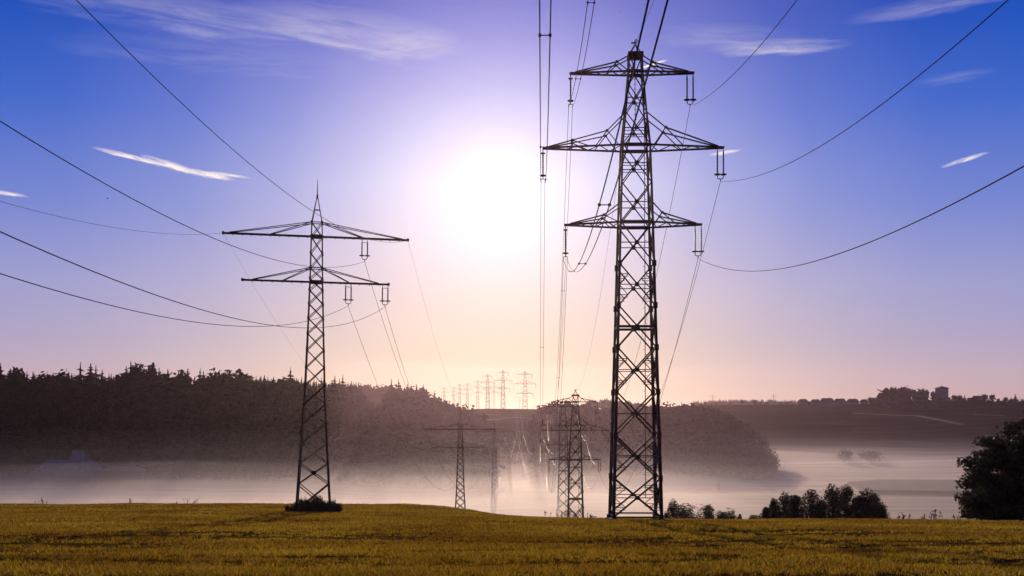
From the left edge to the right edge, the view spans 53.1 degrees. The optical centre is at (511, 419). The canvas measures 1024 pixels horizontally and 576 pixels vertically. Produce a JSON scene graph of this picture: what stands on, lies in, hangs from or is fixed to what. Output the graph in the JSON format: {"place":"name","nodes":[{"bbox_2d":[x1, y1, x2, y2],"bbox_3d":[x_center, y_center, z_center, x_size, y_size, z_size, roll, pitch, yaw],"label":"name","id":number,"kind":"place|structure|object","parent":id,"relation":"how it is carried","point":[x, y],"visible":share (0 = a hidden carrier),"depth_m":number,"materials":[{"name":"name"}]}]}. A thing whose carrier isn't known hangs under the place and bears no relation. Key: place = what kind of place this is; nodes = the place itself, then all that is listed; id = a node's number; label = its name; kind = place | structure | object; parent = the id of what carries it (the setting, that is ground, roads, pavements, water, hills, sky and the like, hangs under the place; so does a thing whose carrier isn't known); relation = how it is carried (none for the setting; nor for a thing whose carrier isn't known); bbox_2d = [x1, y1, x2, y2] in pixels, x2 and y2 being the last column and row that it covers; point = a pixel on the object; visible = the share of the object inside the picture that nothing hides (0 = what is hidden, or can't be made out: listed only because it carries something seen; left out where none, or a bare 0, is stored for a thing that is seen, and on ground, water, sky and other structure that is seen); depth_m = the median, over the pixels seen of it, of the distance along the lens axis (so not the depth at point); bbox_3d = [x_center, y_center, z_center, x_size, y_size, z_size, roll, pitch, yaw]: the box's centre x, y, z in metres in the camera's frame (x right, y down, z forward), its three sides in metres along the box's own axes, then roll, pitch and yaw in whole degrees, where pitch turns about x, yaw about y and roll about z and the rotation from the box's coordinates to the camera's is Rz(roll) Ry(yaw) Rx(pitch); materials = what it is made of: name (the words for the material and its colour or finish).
{"place":"outdoors","nodes":[
{"label":"outdoors","id":0,"kind":"place"},
{"bbox_2d":[0,485,315,495],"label":"path","id":1,"kind":"structure","parent":0,"point":[159,492],"depth_m":523.31,"materials":[{"name":"grey"}]},
{"bbox_2d":[0,403,1023,519],"bbox_3d":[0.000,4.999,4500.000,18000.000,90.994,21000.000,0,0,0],"label":"ground","id":2,"kind":"structure","parent":0,"point":[808,433],"depth_m":636.23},
{"bbox_2d":[2,366,24,394],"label":"rounded tree","id":3,"kind":"object","parent":2,"relation":"on","point":[13,377],"visible":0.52,"depth_m":771.45,"materials":[{"name":"plant"}]},
{"bbox_2d":[34,371,49,385],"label":"rounded tree","id":4,"kind":"object","parent":2,"relation":"on","point":[40,378],"visible":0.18,"depth_m":794.42,"materials":[{"name":"plant"}]},
{"bbox_2d":[51,369,66,380],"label":"rounded tree","id":5,"kind":"object","parent":2,"relation":"on","point":[60,374],"visible":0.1,"depth_m":798.38,"materials":[{"name":"plant"}]},
{"bbox_2d":[58,372,70,385],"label":"rounded tree","id":6,"kind":"object","parent":2,"relation":"on","point":[67,377],"visible":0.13,"depth_m":790.39,"materials":[{"name":"plant"}]},
{"bbox_2d":[33,460,102,487],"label":"barn","id":7,"kind":"structure","parent":2,"relation":"on","point":[67,473],"depth_m":551.21,"materials":[{"name":"grey paint"}]},
{"bbox_2d":[65,362,86,398],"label":"spruce","id":8,"kind":"object","parent":2,"relation":"on","point":[79,376],"visible":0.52,"depth_m":774.89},
{"bbox_2d":[70,451,87,459],"bbox_3d":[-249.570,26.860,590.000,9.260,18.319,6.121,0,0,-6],"label":"shed","id":9,"kind":"structure","parent":2,"relation":"on","point":[78,455],"depth_m":588.75,"materials":[{"name":"tile"}]},
{"bbox_2d":[77,363,100,401],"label":"spruce","id":10,"kind":"object","parent":2,"relation":"on","point":[89,382],"visible":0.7,"depth_m":768.29,"materials":[{"name":"plant"}]},
{"bbox_2d":[93,366,100,384],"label":"spruce","id":11,"kind":"object","parent":2,"relation":"on","point":[97,375],"visible":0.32,"depth_m":787.57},
{"bbox_2d":[97,370,107,389],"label":"spruce","id":12,"kind":"object","parent":2,"relation":"on","point":[101,380],"visible":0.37,"depth_m":786.83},
{"bbox_2d":[106,373,129,394],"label":"rounded tree","id":13,"kind":"object","parent":2,"relation":"on","point":[117,378],"visible":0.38,"depth_m":776.93,"materials":[{"name":"plant"}]},
{"bbox_2d":[101,466,145,484],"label":"shed","id":14,"kind":"structure","parent":2,"relation":"on","point":[123,475],"depth_m":563.90,"materials":[{"name":"tile"}]},
{"bbox_2d":[126,362,142,384],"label":"rounded tree","id":15,"kind":"object","parent":2,"relation":"on","point":[134,367],"visible":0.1,"depth_m":796.31,"materials":[{"name":"plant"}]},
{"bbox_2d":[127,363,146,387],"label":"rounded tree","id":16,"kind":"object","parent":2,"relation":"on","point":[140,371],"visible":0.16,"depth_m":783.59,"materials":[{"name":"brown plant"}]},
{"bbox_2d":[135,362,165,399],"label":"rounded tree","id":17,"kind":"object","parent":2,"relation":"on","point":[151,372],"visible":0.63,"depth_m":771.59,"materials":[{"name":"plant"}]},
{"bbox_2d":[150,368,165,400],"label":"spruce","id":18,"kind":"object","parent":2,"relation":"on","point":[158,391],"visible":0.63,"depth_m":771.16,"materials":[{"name":"plant"}]},
{"bbox_2d":[164,372,190,409],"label":"spruce","id":19,"kind":"object","parent":2,"relation":"on","point":[178,384],"visible":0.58,"depth_m":770.91,"materials":[{"name":"plant"}]},
{"bbox_2d":[170,369,195,387],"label":"rounded tree","id":20,"kind":"object","parent":2,"relation":"on","point":[182,377],"visible":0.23,"depth_m":782.27,"materials":[{"name":"brown plant"}]},
{"bbox_2d":[201,367,222,383],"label":"rounded tree","id":21,"kind":"object","parent":2,"relation":"on","point":[211,375],"visible":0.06,"depth_m":807.40,"materials":[{"name":"brown plant"}]},
{"bbox_2d":[214,368,255,399],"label":"rounded tree","id":22,"kind":"object","parent":2,"relation":"on","point":[226,387],"visible":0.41,"depth_m":771.33,"materials":[{"name":"brown plant"}]},
{"bbox_2d":[226,371,254,403],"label":"spruce","id":23,"kind":"object","parent":2,"relation":"on","point":[242,384],"visible":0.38,"depth_m":767.82,"materials":[{"name":"plant"}]},
{"bbox_2d":[0,372,508,488],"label":"wood","id":24,"kind":"object","parent":2,"relation":"on","point":[207,431],"visible":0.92,"depth_m":650.53,"materials":[{"name":"plant"}]},
{"bbox_2d":[265,379,292,401],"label":"rounded tree","id":25,"kind":"object","parent":2,"relation":"on","point":[278,387],"visible":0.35,"depth_m":768.21,"materials":[{"name":"brown plant"}]},
{"bbox_2d":[275,376,296,388],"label":"rounded tree","id":26,"kind":"object","parent":2,"relation":"on","point":[285,380],"visible":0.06,"depth_m":794.87,"materials":[{"name":"brown plant"}]},
{"bbox_2d":[286,367,295,391],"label":"spruce","id":27,"kind":"object","parent":2,"relation":"on","point":[291,380],"visible":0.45,"depth_m":787.68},
{"bbox_2d":[254,379,431,405],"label":"wood","id":28,"kind":"object","parent":2,"relation":"on","point":[372,394],"visible":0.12,"depth_m":1412.75,"materials":[{"name":"plant"}]},
{"bbox_2d":[346,381,356,400],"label":"spruce","id":29,"kind":"object","parent":2,"relation":"on","point":[351,393],"visible":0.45,"depth_m":776.47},
{"bbox_2d":[352,384,371,408],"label":"spruce","id":30,"kind":"object","parent":2,"relation":"on","point":[364,401],"visible":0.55,"depth_m":771.07,"materials":[{"name":"plant"}]},
{"bbox_2d":[382,379,407,412],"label":"spruce","id":31,"kind":"object","parent":2,"relation":"on","point":[390,394],"visible":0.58,"depth_m":768.70,"materials":[{"name":"plant"}]},
{"bbox_2d":[391,384,430,414],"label":"spruce","id":32,"kind":"object","parent":2,"relation":"on","point":[416,397],"visible":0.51,"depth_m":769.28,"materials":[{"name":"plant"}]},
{"bbox_2d":[420,385,430,406],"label":"spruce","id":33,"kind":"object","parent":2,"relation":"on","point":[423,393],"visible":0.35,"depth_m":780.20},
{"bbox_2d":[424,413,494,508],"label":"lattice pylon","id":34,"kind":"object","parent":2,"relation":"on","point":[460,447],"visible":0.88,"depth_m":318.31,"materials":[{"name":"metal"}]},
{"bbox_2d":[480,376,494,408],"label":"pylon","id":35,"kind":"object","parent":2,"relation":"on","point":[487,390],"visible":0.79,"depth_m":1234.62,"materials":[{"name":"metal"}]},
{"bbox_2d":[474,421,514,493],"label":"lattice pylon","id":36,"kind":"object","parent":2,"relation":"on","point":[493,431],"visible":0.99,"depth_m":556.42,"materials":[{"name":"metal"}]},
{"bbox_2d":[493,370,511,418],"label":"pylon","id":37,"kind":"object","parent":2,"relation":"on","point":[502,381],"visible":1,"depth_m":1009.10,"materials":[{"name":"metal"}]},
{"bbox_2d":[496,422,523,475],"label":"lattice pylon","id":38,"kind":"object","parent":2,"relation":"on","point":[509,446],"visible":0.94,"depth_m":713.21,"materials":[{"name":"metal"}]},
{"bbox_2d":[487,423,539,466],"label":"wood","id":39,"kind":"object","parent":2,"relation":"on","point":[516,452],"visible":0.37,"depth_m":755.67,"materials":[{"name":"plant"}]},
{"bbox_2d":[513,371,534,431],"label":"pylon","id":40,"kind":"object","parent":2,"relation":"on","point":[525,395],"visible":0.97,"depth_m":831.60,"materials":[{"name":"metal"}]},
{"bbox_2d":[540,398,584,517],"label":"lattice pylon","id":41,"kind":"object","parent":2,"relation":"on","point":[566,478],"visible":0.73,"depth_m":413.49,"materials":[{"name":"metal"}]},
{"bbox_2d":[540,389,609,517],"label":"lattice pylon","id":42,"kind":"object","parent":2,"relation":"on","point":[580,486],"visible":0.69,"depth_m":274.85,"materials":[{"name":"metal"}]},
{"bbox_2d":[580,398,641,408],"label":"wood","id":43,"kind":"object","parent":2,"relation":"on","point":[605,402],"visible":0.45,"depth_m":1509.16,"materials":[{"name":"plant"}]},
{"bbox_2d":[525,400,781,479],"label":"wood","id":44,"kind":"object","parent":2,"relation":"on","point":[710,441],"visible":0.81,"depth_m":701.36,"materials":[{"name":"plant"}]},
{"bbox_2d":[690,399,797,405],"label":"wood","id":45,"kind":"object","parent":2,"relation":"on","point":[737,402],"visible":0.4,"depth_m":2973.16,"materials":[{"name":"plant"}]},
{"bbox_2d":[798,398,807,405],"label":"house","id":46,"kind":"structure","parent":2,"relation":"on","point":[803,402],"depth_m":1466.65,"materials":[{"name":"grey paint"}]},
{"bbox_2d":[810,399,819,404],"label":"house","id":47,"kind":"structure","parent":2,"relation":"on","point":[814,401],"depth_m":1486.71,"materials":[{"name":"grey paint"}]},
{"bbox_2d":[819,397,834,406],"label":"house","id":48,"kind":"structure","parent":2,"relation":"on","point":[829,401],"depth_m":1454.75,"materials":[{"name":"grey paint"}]},
{"bbox_2d":[834,399,845,404],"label":"house","id":49,"kind":"structure","parent":2,"relation":"on","point":[840,401],"depth_m":1470.54,"materials":[{"name":"grey paint"}]},
{"bbox_2d":[836,449,852,461],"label":"round tree","id":50,"kind":"object","parent":2,"relation":"on","point":[845,455],"visible":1,"depth_m":892.90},
{"bbox_2d":[846,398,858,404],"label":"house","id":51,"kind":"structure","parent":2,"relation":"on","point":[854,401],"depth_m":1485.81,"materials":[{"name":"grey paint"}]},
{"bbox_2d":[855,448,883,462],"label":"round tree","id":52,"kind":"object","parent":2,"relation":"on","point":[871,455],"visible":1,"depth_m":892.53,"materials":[{"name":"plant"}]},
{"bbox_2d":[877,389,890,399],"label":"village tree","id":53,"kind":"object","parent":2,"relation":"on","point":[885,393],"visible":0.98,"depth_m":1470.98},
{"bbox_2d":[874,393,901,404],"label":"barn","id":54,"kind":"structure","parent":2,"relation":"on","point":[896,400],"depth_m":1473.00,"materials":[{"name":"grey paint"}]},
{"bbox_2d":[882,388,895,400],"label":"village tree","id":55,"kind":"object","parent":2,"relation":"on","point":[892,392],"visible":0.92,"depth_m":1474.17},
{"bbox_2d":[895,387,908,400],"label":"village tree","id":56,"kind":"object","parent":2,"relation":"on","point":[902,393],"visible":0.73,"depth_m":1506.22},
{"bbox_2d":[904,389,915,399],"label":"village tree","id":57,"kind":"object","parent":2,"relation":"on","point":[909,394],"visible":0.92,"depth_m":1509.17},
{"bbox_2d":[847,479,973,495],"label":"maize field","id":58,"kind":"structure","parent":2,"relation":"on","point":[915,487],"depth_m":578.12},
{"bbox_2d":[915,389,922,400],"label":"village tree","id":59,"kind":"object","parent":2,"relation":"on","point":[919,394],"visible":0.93,"depth_m":1481.39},
{"bbox_2d":[934,386,947,400],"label":"square tower","id":60,"kind":"structure","parent":2,"relation":"on","point":[941,391],"depth_m":1484.09,"materials":[{"name":"grey paint"}]},
{"bbox_2d":[863,397,1023,409],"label":"wood","id":61,"kind":"object","parent":2,"relation":"on","point":[957,403],"visible":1,"depth_m":1392.13,"materials":[{"name":"plant"}]},
{"bbox_2d":[0,502,1023,575],"bbox_3d":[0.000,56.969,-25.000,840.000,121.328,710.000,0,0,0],"label":"field","id":62,"kind":"structure","parent":0,"point":[1002,561],"depth_m":47.32,"materials":[{"name":"plant"}]},
{"bbox_2d":[285,495,342,511],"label":"weed thicket","id":63,"kind":"object","parent":62,"relation":"on","point":[315,505],"visible":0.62,"depth_m":120.59,"materials":[{"name":"plant"}]},
{"bbox_2d":[222,179,408,504],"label":"lattice pylon","id":64,"kind":"object","parent":62,"relation":"on","point":[313,236],"visible":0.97,"depth_m":123.38,"materials":[{"name":"metal"}]},
{"bbox_2d":[0,201,217,234],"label":"power cable","id":65,"kind":"object","parent":64,"relation":"attached to","point":[102,225],"visible":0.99,"depth_m":88.10,"materials":[{"name":"black metal"}]},
{"bbox_2d":[0,273,346,326],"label":"power cable","id":66,"kind":"object","parent":64,"relation":"attached to","point":[142,312],"visible":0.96,"depth_m":58.84,"materials":[{"name":"black metal"}]},
{"bbox_2d":[0,121,364,267],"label":"power cable","id":67,"kind":"object","parent":64,"relation":"attached to","point":[141,203],"visible":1,"depth_m":54.00,"materials":[{"name":"black metal"}]},
{"bbox_2d":[0,231,382,327],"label":"power cable","id":68,"kind":"object","parent":64,"relation":"attached to","point":[149,292],"visible":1,"depth_m":48.09,"materials":[{"name":"black metal"}]},
{"bbox_2d":[76,0,407,242],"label":"power cable","id":69,"kind":"object","parent":64,"relation":"attached to","point":[202,122],"visible":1,"depth_m":48.37,"materials":[{"name":"black metal"}]},
{"bbox_2d":[348,306,469,489],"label":"power cable","id":70,"kind":"object","parent":64,"relation":"attached to","point":[387,408],"visible":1,"depth_m":154.32,"materials":[{"name":"black metal"}]},
{"bbox_2d":[365,264,476,463],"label":"power cable","id":71,"kind":"object","parent":64,"relation":"attached to","point":[400,372],"visible":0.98,"depth_m":153.53,"materials":[{"name":"black metal"}]},
{"bbox_2d":[385,308,486,489],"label":"power cable","id":72,"kind":"object","parent":64,"relation":"attached to","point":[414,401],"visible":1,"depth_m":151.01,"materials":[{"name":"black metal"}]},
{"bbox_2d":[541,39,726,519],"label":"lattice pylon","id":73,"kind":"object","parent":62,"relation":"on","point":[657,494],"visible":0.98,"depth_m":104.39,"materials":[{"name":"metal"}]},
{"bbox_2d":[540,204,544,456],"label":"twin cable","id":74,"kind":"object","parent":73,"relation":"attached to","point":[540,318],"visible":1,"depth_m":133.82,"materials":[{"name":"grey metal"}]},
{"bbox_2d":[538,0,551,182],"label":"twin cable","id":75,"kind":"object","parent":73,"relation":"attached to","point":[540,35],"visible":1,"depth_m":44.61,"materials":[{"name":"black metal"}]},
{"bbox_2d":[548,260,567,491],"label":"twin cable","id":76,"kind":"object","parent":73,"relation":"attached to","point":[562,368],"visible":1,"depth_m":126.58,"materials":[{"name":"grey metal"}]},
{"bbox_2d":[550,107,572,423],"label":"twin cable","id":77,"kind":"object","parent":73,"relation":"attached to","point":[566,247],"visible":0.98,"depth_m":127.75,"materials":[{"name":"black metal"}]},
{"bbox_2d":[569,0,594,106],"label":"twin cable","id":78,"kind":"object","parent":73,"relation":"attached to","point":[588,2],"visible":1,"depth_m":70.69,"materials":[{"name":"black metal"}]},
{"bbox_2d":[579,47,634,386],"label":"power cable","id":79,"kind":"object","parent":73,"relation":"attached to","point":[608,242],"visible":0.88,"depth_m":149.42,"materials":[{"name":"black metal"}]},
{"bbox_2d":[563,0,668,271],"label":"twin cable","id":80,"kind":"object","parent":73,"relation":"attached to","point":[654,49],"visible":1,"depth_m":28.40,"materials":[{"name":"black metal"}]},
{"bbox_2d":[600,109,689,423],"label":"power cable","id":81,"kind":"object","parent":73,"relation":"attached to","point":[664,237],"visible":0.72,"depth_m":122.43,"materials":[{"name":"black metal"}]},
{"bbox_2d":[600,260,697,492],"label":"power cable","id":82,"kind":"object","parent":73,"relation":"attached to","point":[671,361],"visible":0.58,"depth_m":121.22,"materials":[{"name":"black metal"}]},
{"bbox_2d":[608,184,719,456],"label":"power cable","id":83,"kind":"object","parent":73,"relation":"attached to","point":[688,303],"visible":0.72,"depth_m":124.79,"materials":[{"name":"black metal"}]},
{"bbox_2d":[690,0,796,106],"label":"power cable","id":84,"kind":"object","parent":73,"relation":"attached to","point":[753,53],"visible":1,"depth_m":73.01,"materials":[{"name":"black metal"}]},
{"bbox_2d":[698,165,1023,270],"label":"power cable","id":85,"kind":"object","parent":73,"relation":"attached to","point":[898,229],"visible":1,"depth_m":44.56,"materials":[{"name":"black metal"}]},
{"bbox_2d":[720,0,1007,181],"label":"power cable","id":86,"kind":"object","parent":73,"relation":"attached to","point":[891,96],"visible":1,"depth_m":52.30,"materials":[{"name":"black metal"}]},
{"bbox_2d":[665,498,680,518],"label":"bush","id":87,"kind":"object","parent":62,"relation":"on","point":[672,513],"visible":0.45,"depth_m":171.72,"materials":[{"name":"green plant"}]},
{"bbox_2d":[678,503,693,518],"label":"bush","id":88,"kind":"object","parent":62,"relation":"on","point":[683,515],"visible":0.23,"depth_m":175.75,"materials":[{"name":"green plant"}]},
{"bbox_2d":[681,503,709,518],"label":"bush","id":89,"kind":"object","parent":62,"relation":"on","point":[691,513],"visible":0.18,"depth_m":179.98,"materials":[{"name":"green plant"}]},
{"bbox_2d":[703,504,715,518],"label":"bush","id":90,"kind":"object","parent":62,"relation":"on","point":[708,508],"visible":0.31,"depth_m":171.76,"materials":[{"name":"green plant"}]},
{"bbox_2d":[707,511,729,518],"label":"bush","id":91,"kind":"object","parent":62,"relation":"on","point":[722,515],"visible":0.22,"depth_m":176.19,"materials":[{"name":"green plant"}]},
{"bbox_2d":[726,507,736,518],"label":"bush","id":92,"kind":"object","parent":62,"relation":"on","point":[731,516],"visible":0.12,"depth_m":179.70,"materials":[{"name":"green plant"}]},
{"bbox_2d":[757,507,771,518],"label":"bush","id":93,"kind":"object","parent":62,"relation":"on","point":[765,513],"visible":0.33,"depth_m":145.69,"materials":[{"name":"green plant"}]},
{"bbox_2d":[768,498,783,518],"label":"tree","id":94,"kind":"object","parent":62,"relation":"on","point":[774,507],"visible":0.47,"depth_m":149.71,"materials":[{"name":"green plant"}]},
{"bbox_2d":[772,491,790,517],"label":"tree","id":95,"kind":"object","parent":62,"relation":"on","point":[785,498],"visible":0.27,"depth_m":153.54,"materials":[{"name":"green plant"}]},
{"bbox_2d":[780,494,806,518],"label":"tree","id":96,"kind":"object","parent":62,"relation":"on","point":[794,505],"visible":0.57,"depth_m":145.63,"materials":[{"name":"green plant"}]},
{"bbox_2d":[797,489,824,518],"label":"tree","id":97,"kind":"object","parent":62,"relation":"on","point":[811,507],"visible":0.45,"depth_m":149.77,"materials":[{"name":"green plant"}]},
{"bbox_2d":[812,483,850,518],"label":"tree","id":98,"kind":"object","parent":62,"relation":"on","point":[832,502],"visible":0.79,"depth_m":145.67,"materials":[{"name":"green plant"}]},
{"bbox_2d":[829,484,857,518],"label":"tree","id":99,"kind":"object","parent":62,"relation":"on","point":[847,491],"visible":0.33,"depth_m":149.53,"materials":[{"name":"green plant"}]},
{"bbox_2d":[847,488,883,518],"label":"tree","id":100,"kind":"object","parent":62,"relation":"on","point":[865,504],"visible":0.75,"depth_m":145.71,"materials":[{"name":"green plant"}]},
{"bbox_2d":[865,493,890,518],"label":"tree","id":101,"kind":"object","parent":62,"relation":"on","point":[885,516],"visible":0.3,"depth_m":149.31,"materials":[{"name":"green plant"}]},
{"bbox_2d":[953,410,1023,520],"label":"oak tree","id":102,"kind":"object","parent":62,"relation":"on","point":[998,494],"visible":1,"depth_m":109.72,"materials":[{"name":"green plant"}]},
{"bbox_2d":[0,0,1023,409],"label":"sky","id":103,"kind":"structure","parent":0,"point":[418,121],"materials":[{"name":"blue"}]},
{"bbox_2d":[475,498,653,510],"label":"path","id":104,"kind":"structure","parent":0,"point":[554,504],"depth_m":479.64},
{"bbox_2d":[511,468,801,475],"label":"path","id":105,"kind":"structure","parent":0,"point":[641,471],"depth_m":712.13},
{"bbox_2d":[779,459,971,463],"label":"path","id":106,"kind":"structure","parent":0,"point":[869,462],"depth_m":896.14,"materials":[{"name":"grey"}]},
{"bbox_2d":[855,413,964,424],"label":"path","id":107,"kind":"structure","parent":0,"point":[947,421],"depth_m":1243.91,"materials":[{"name":"brown"}]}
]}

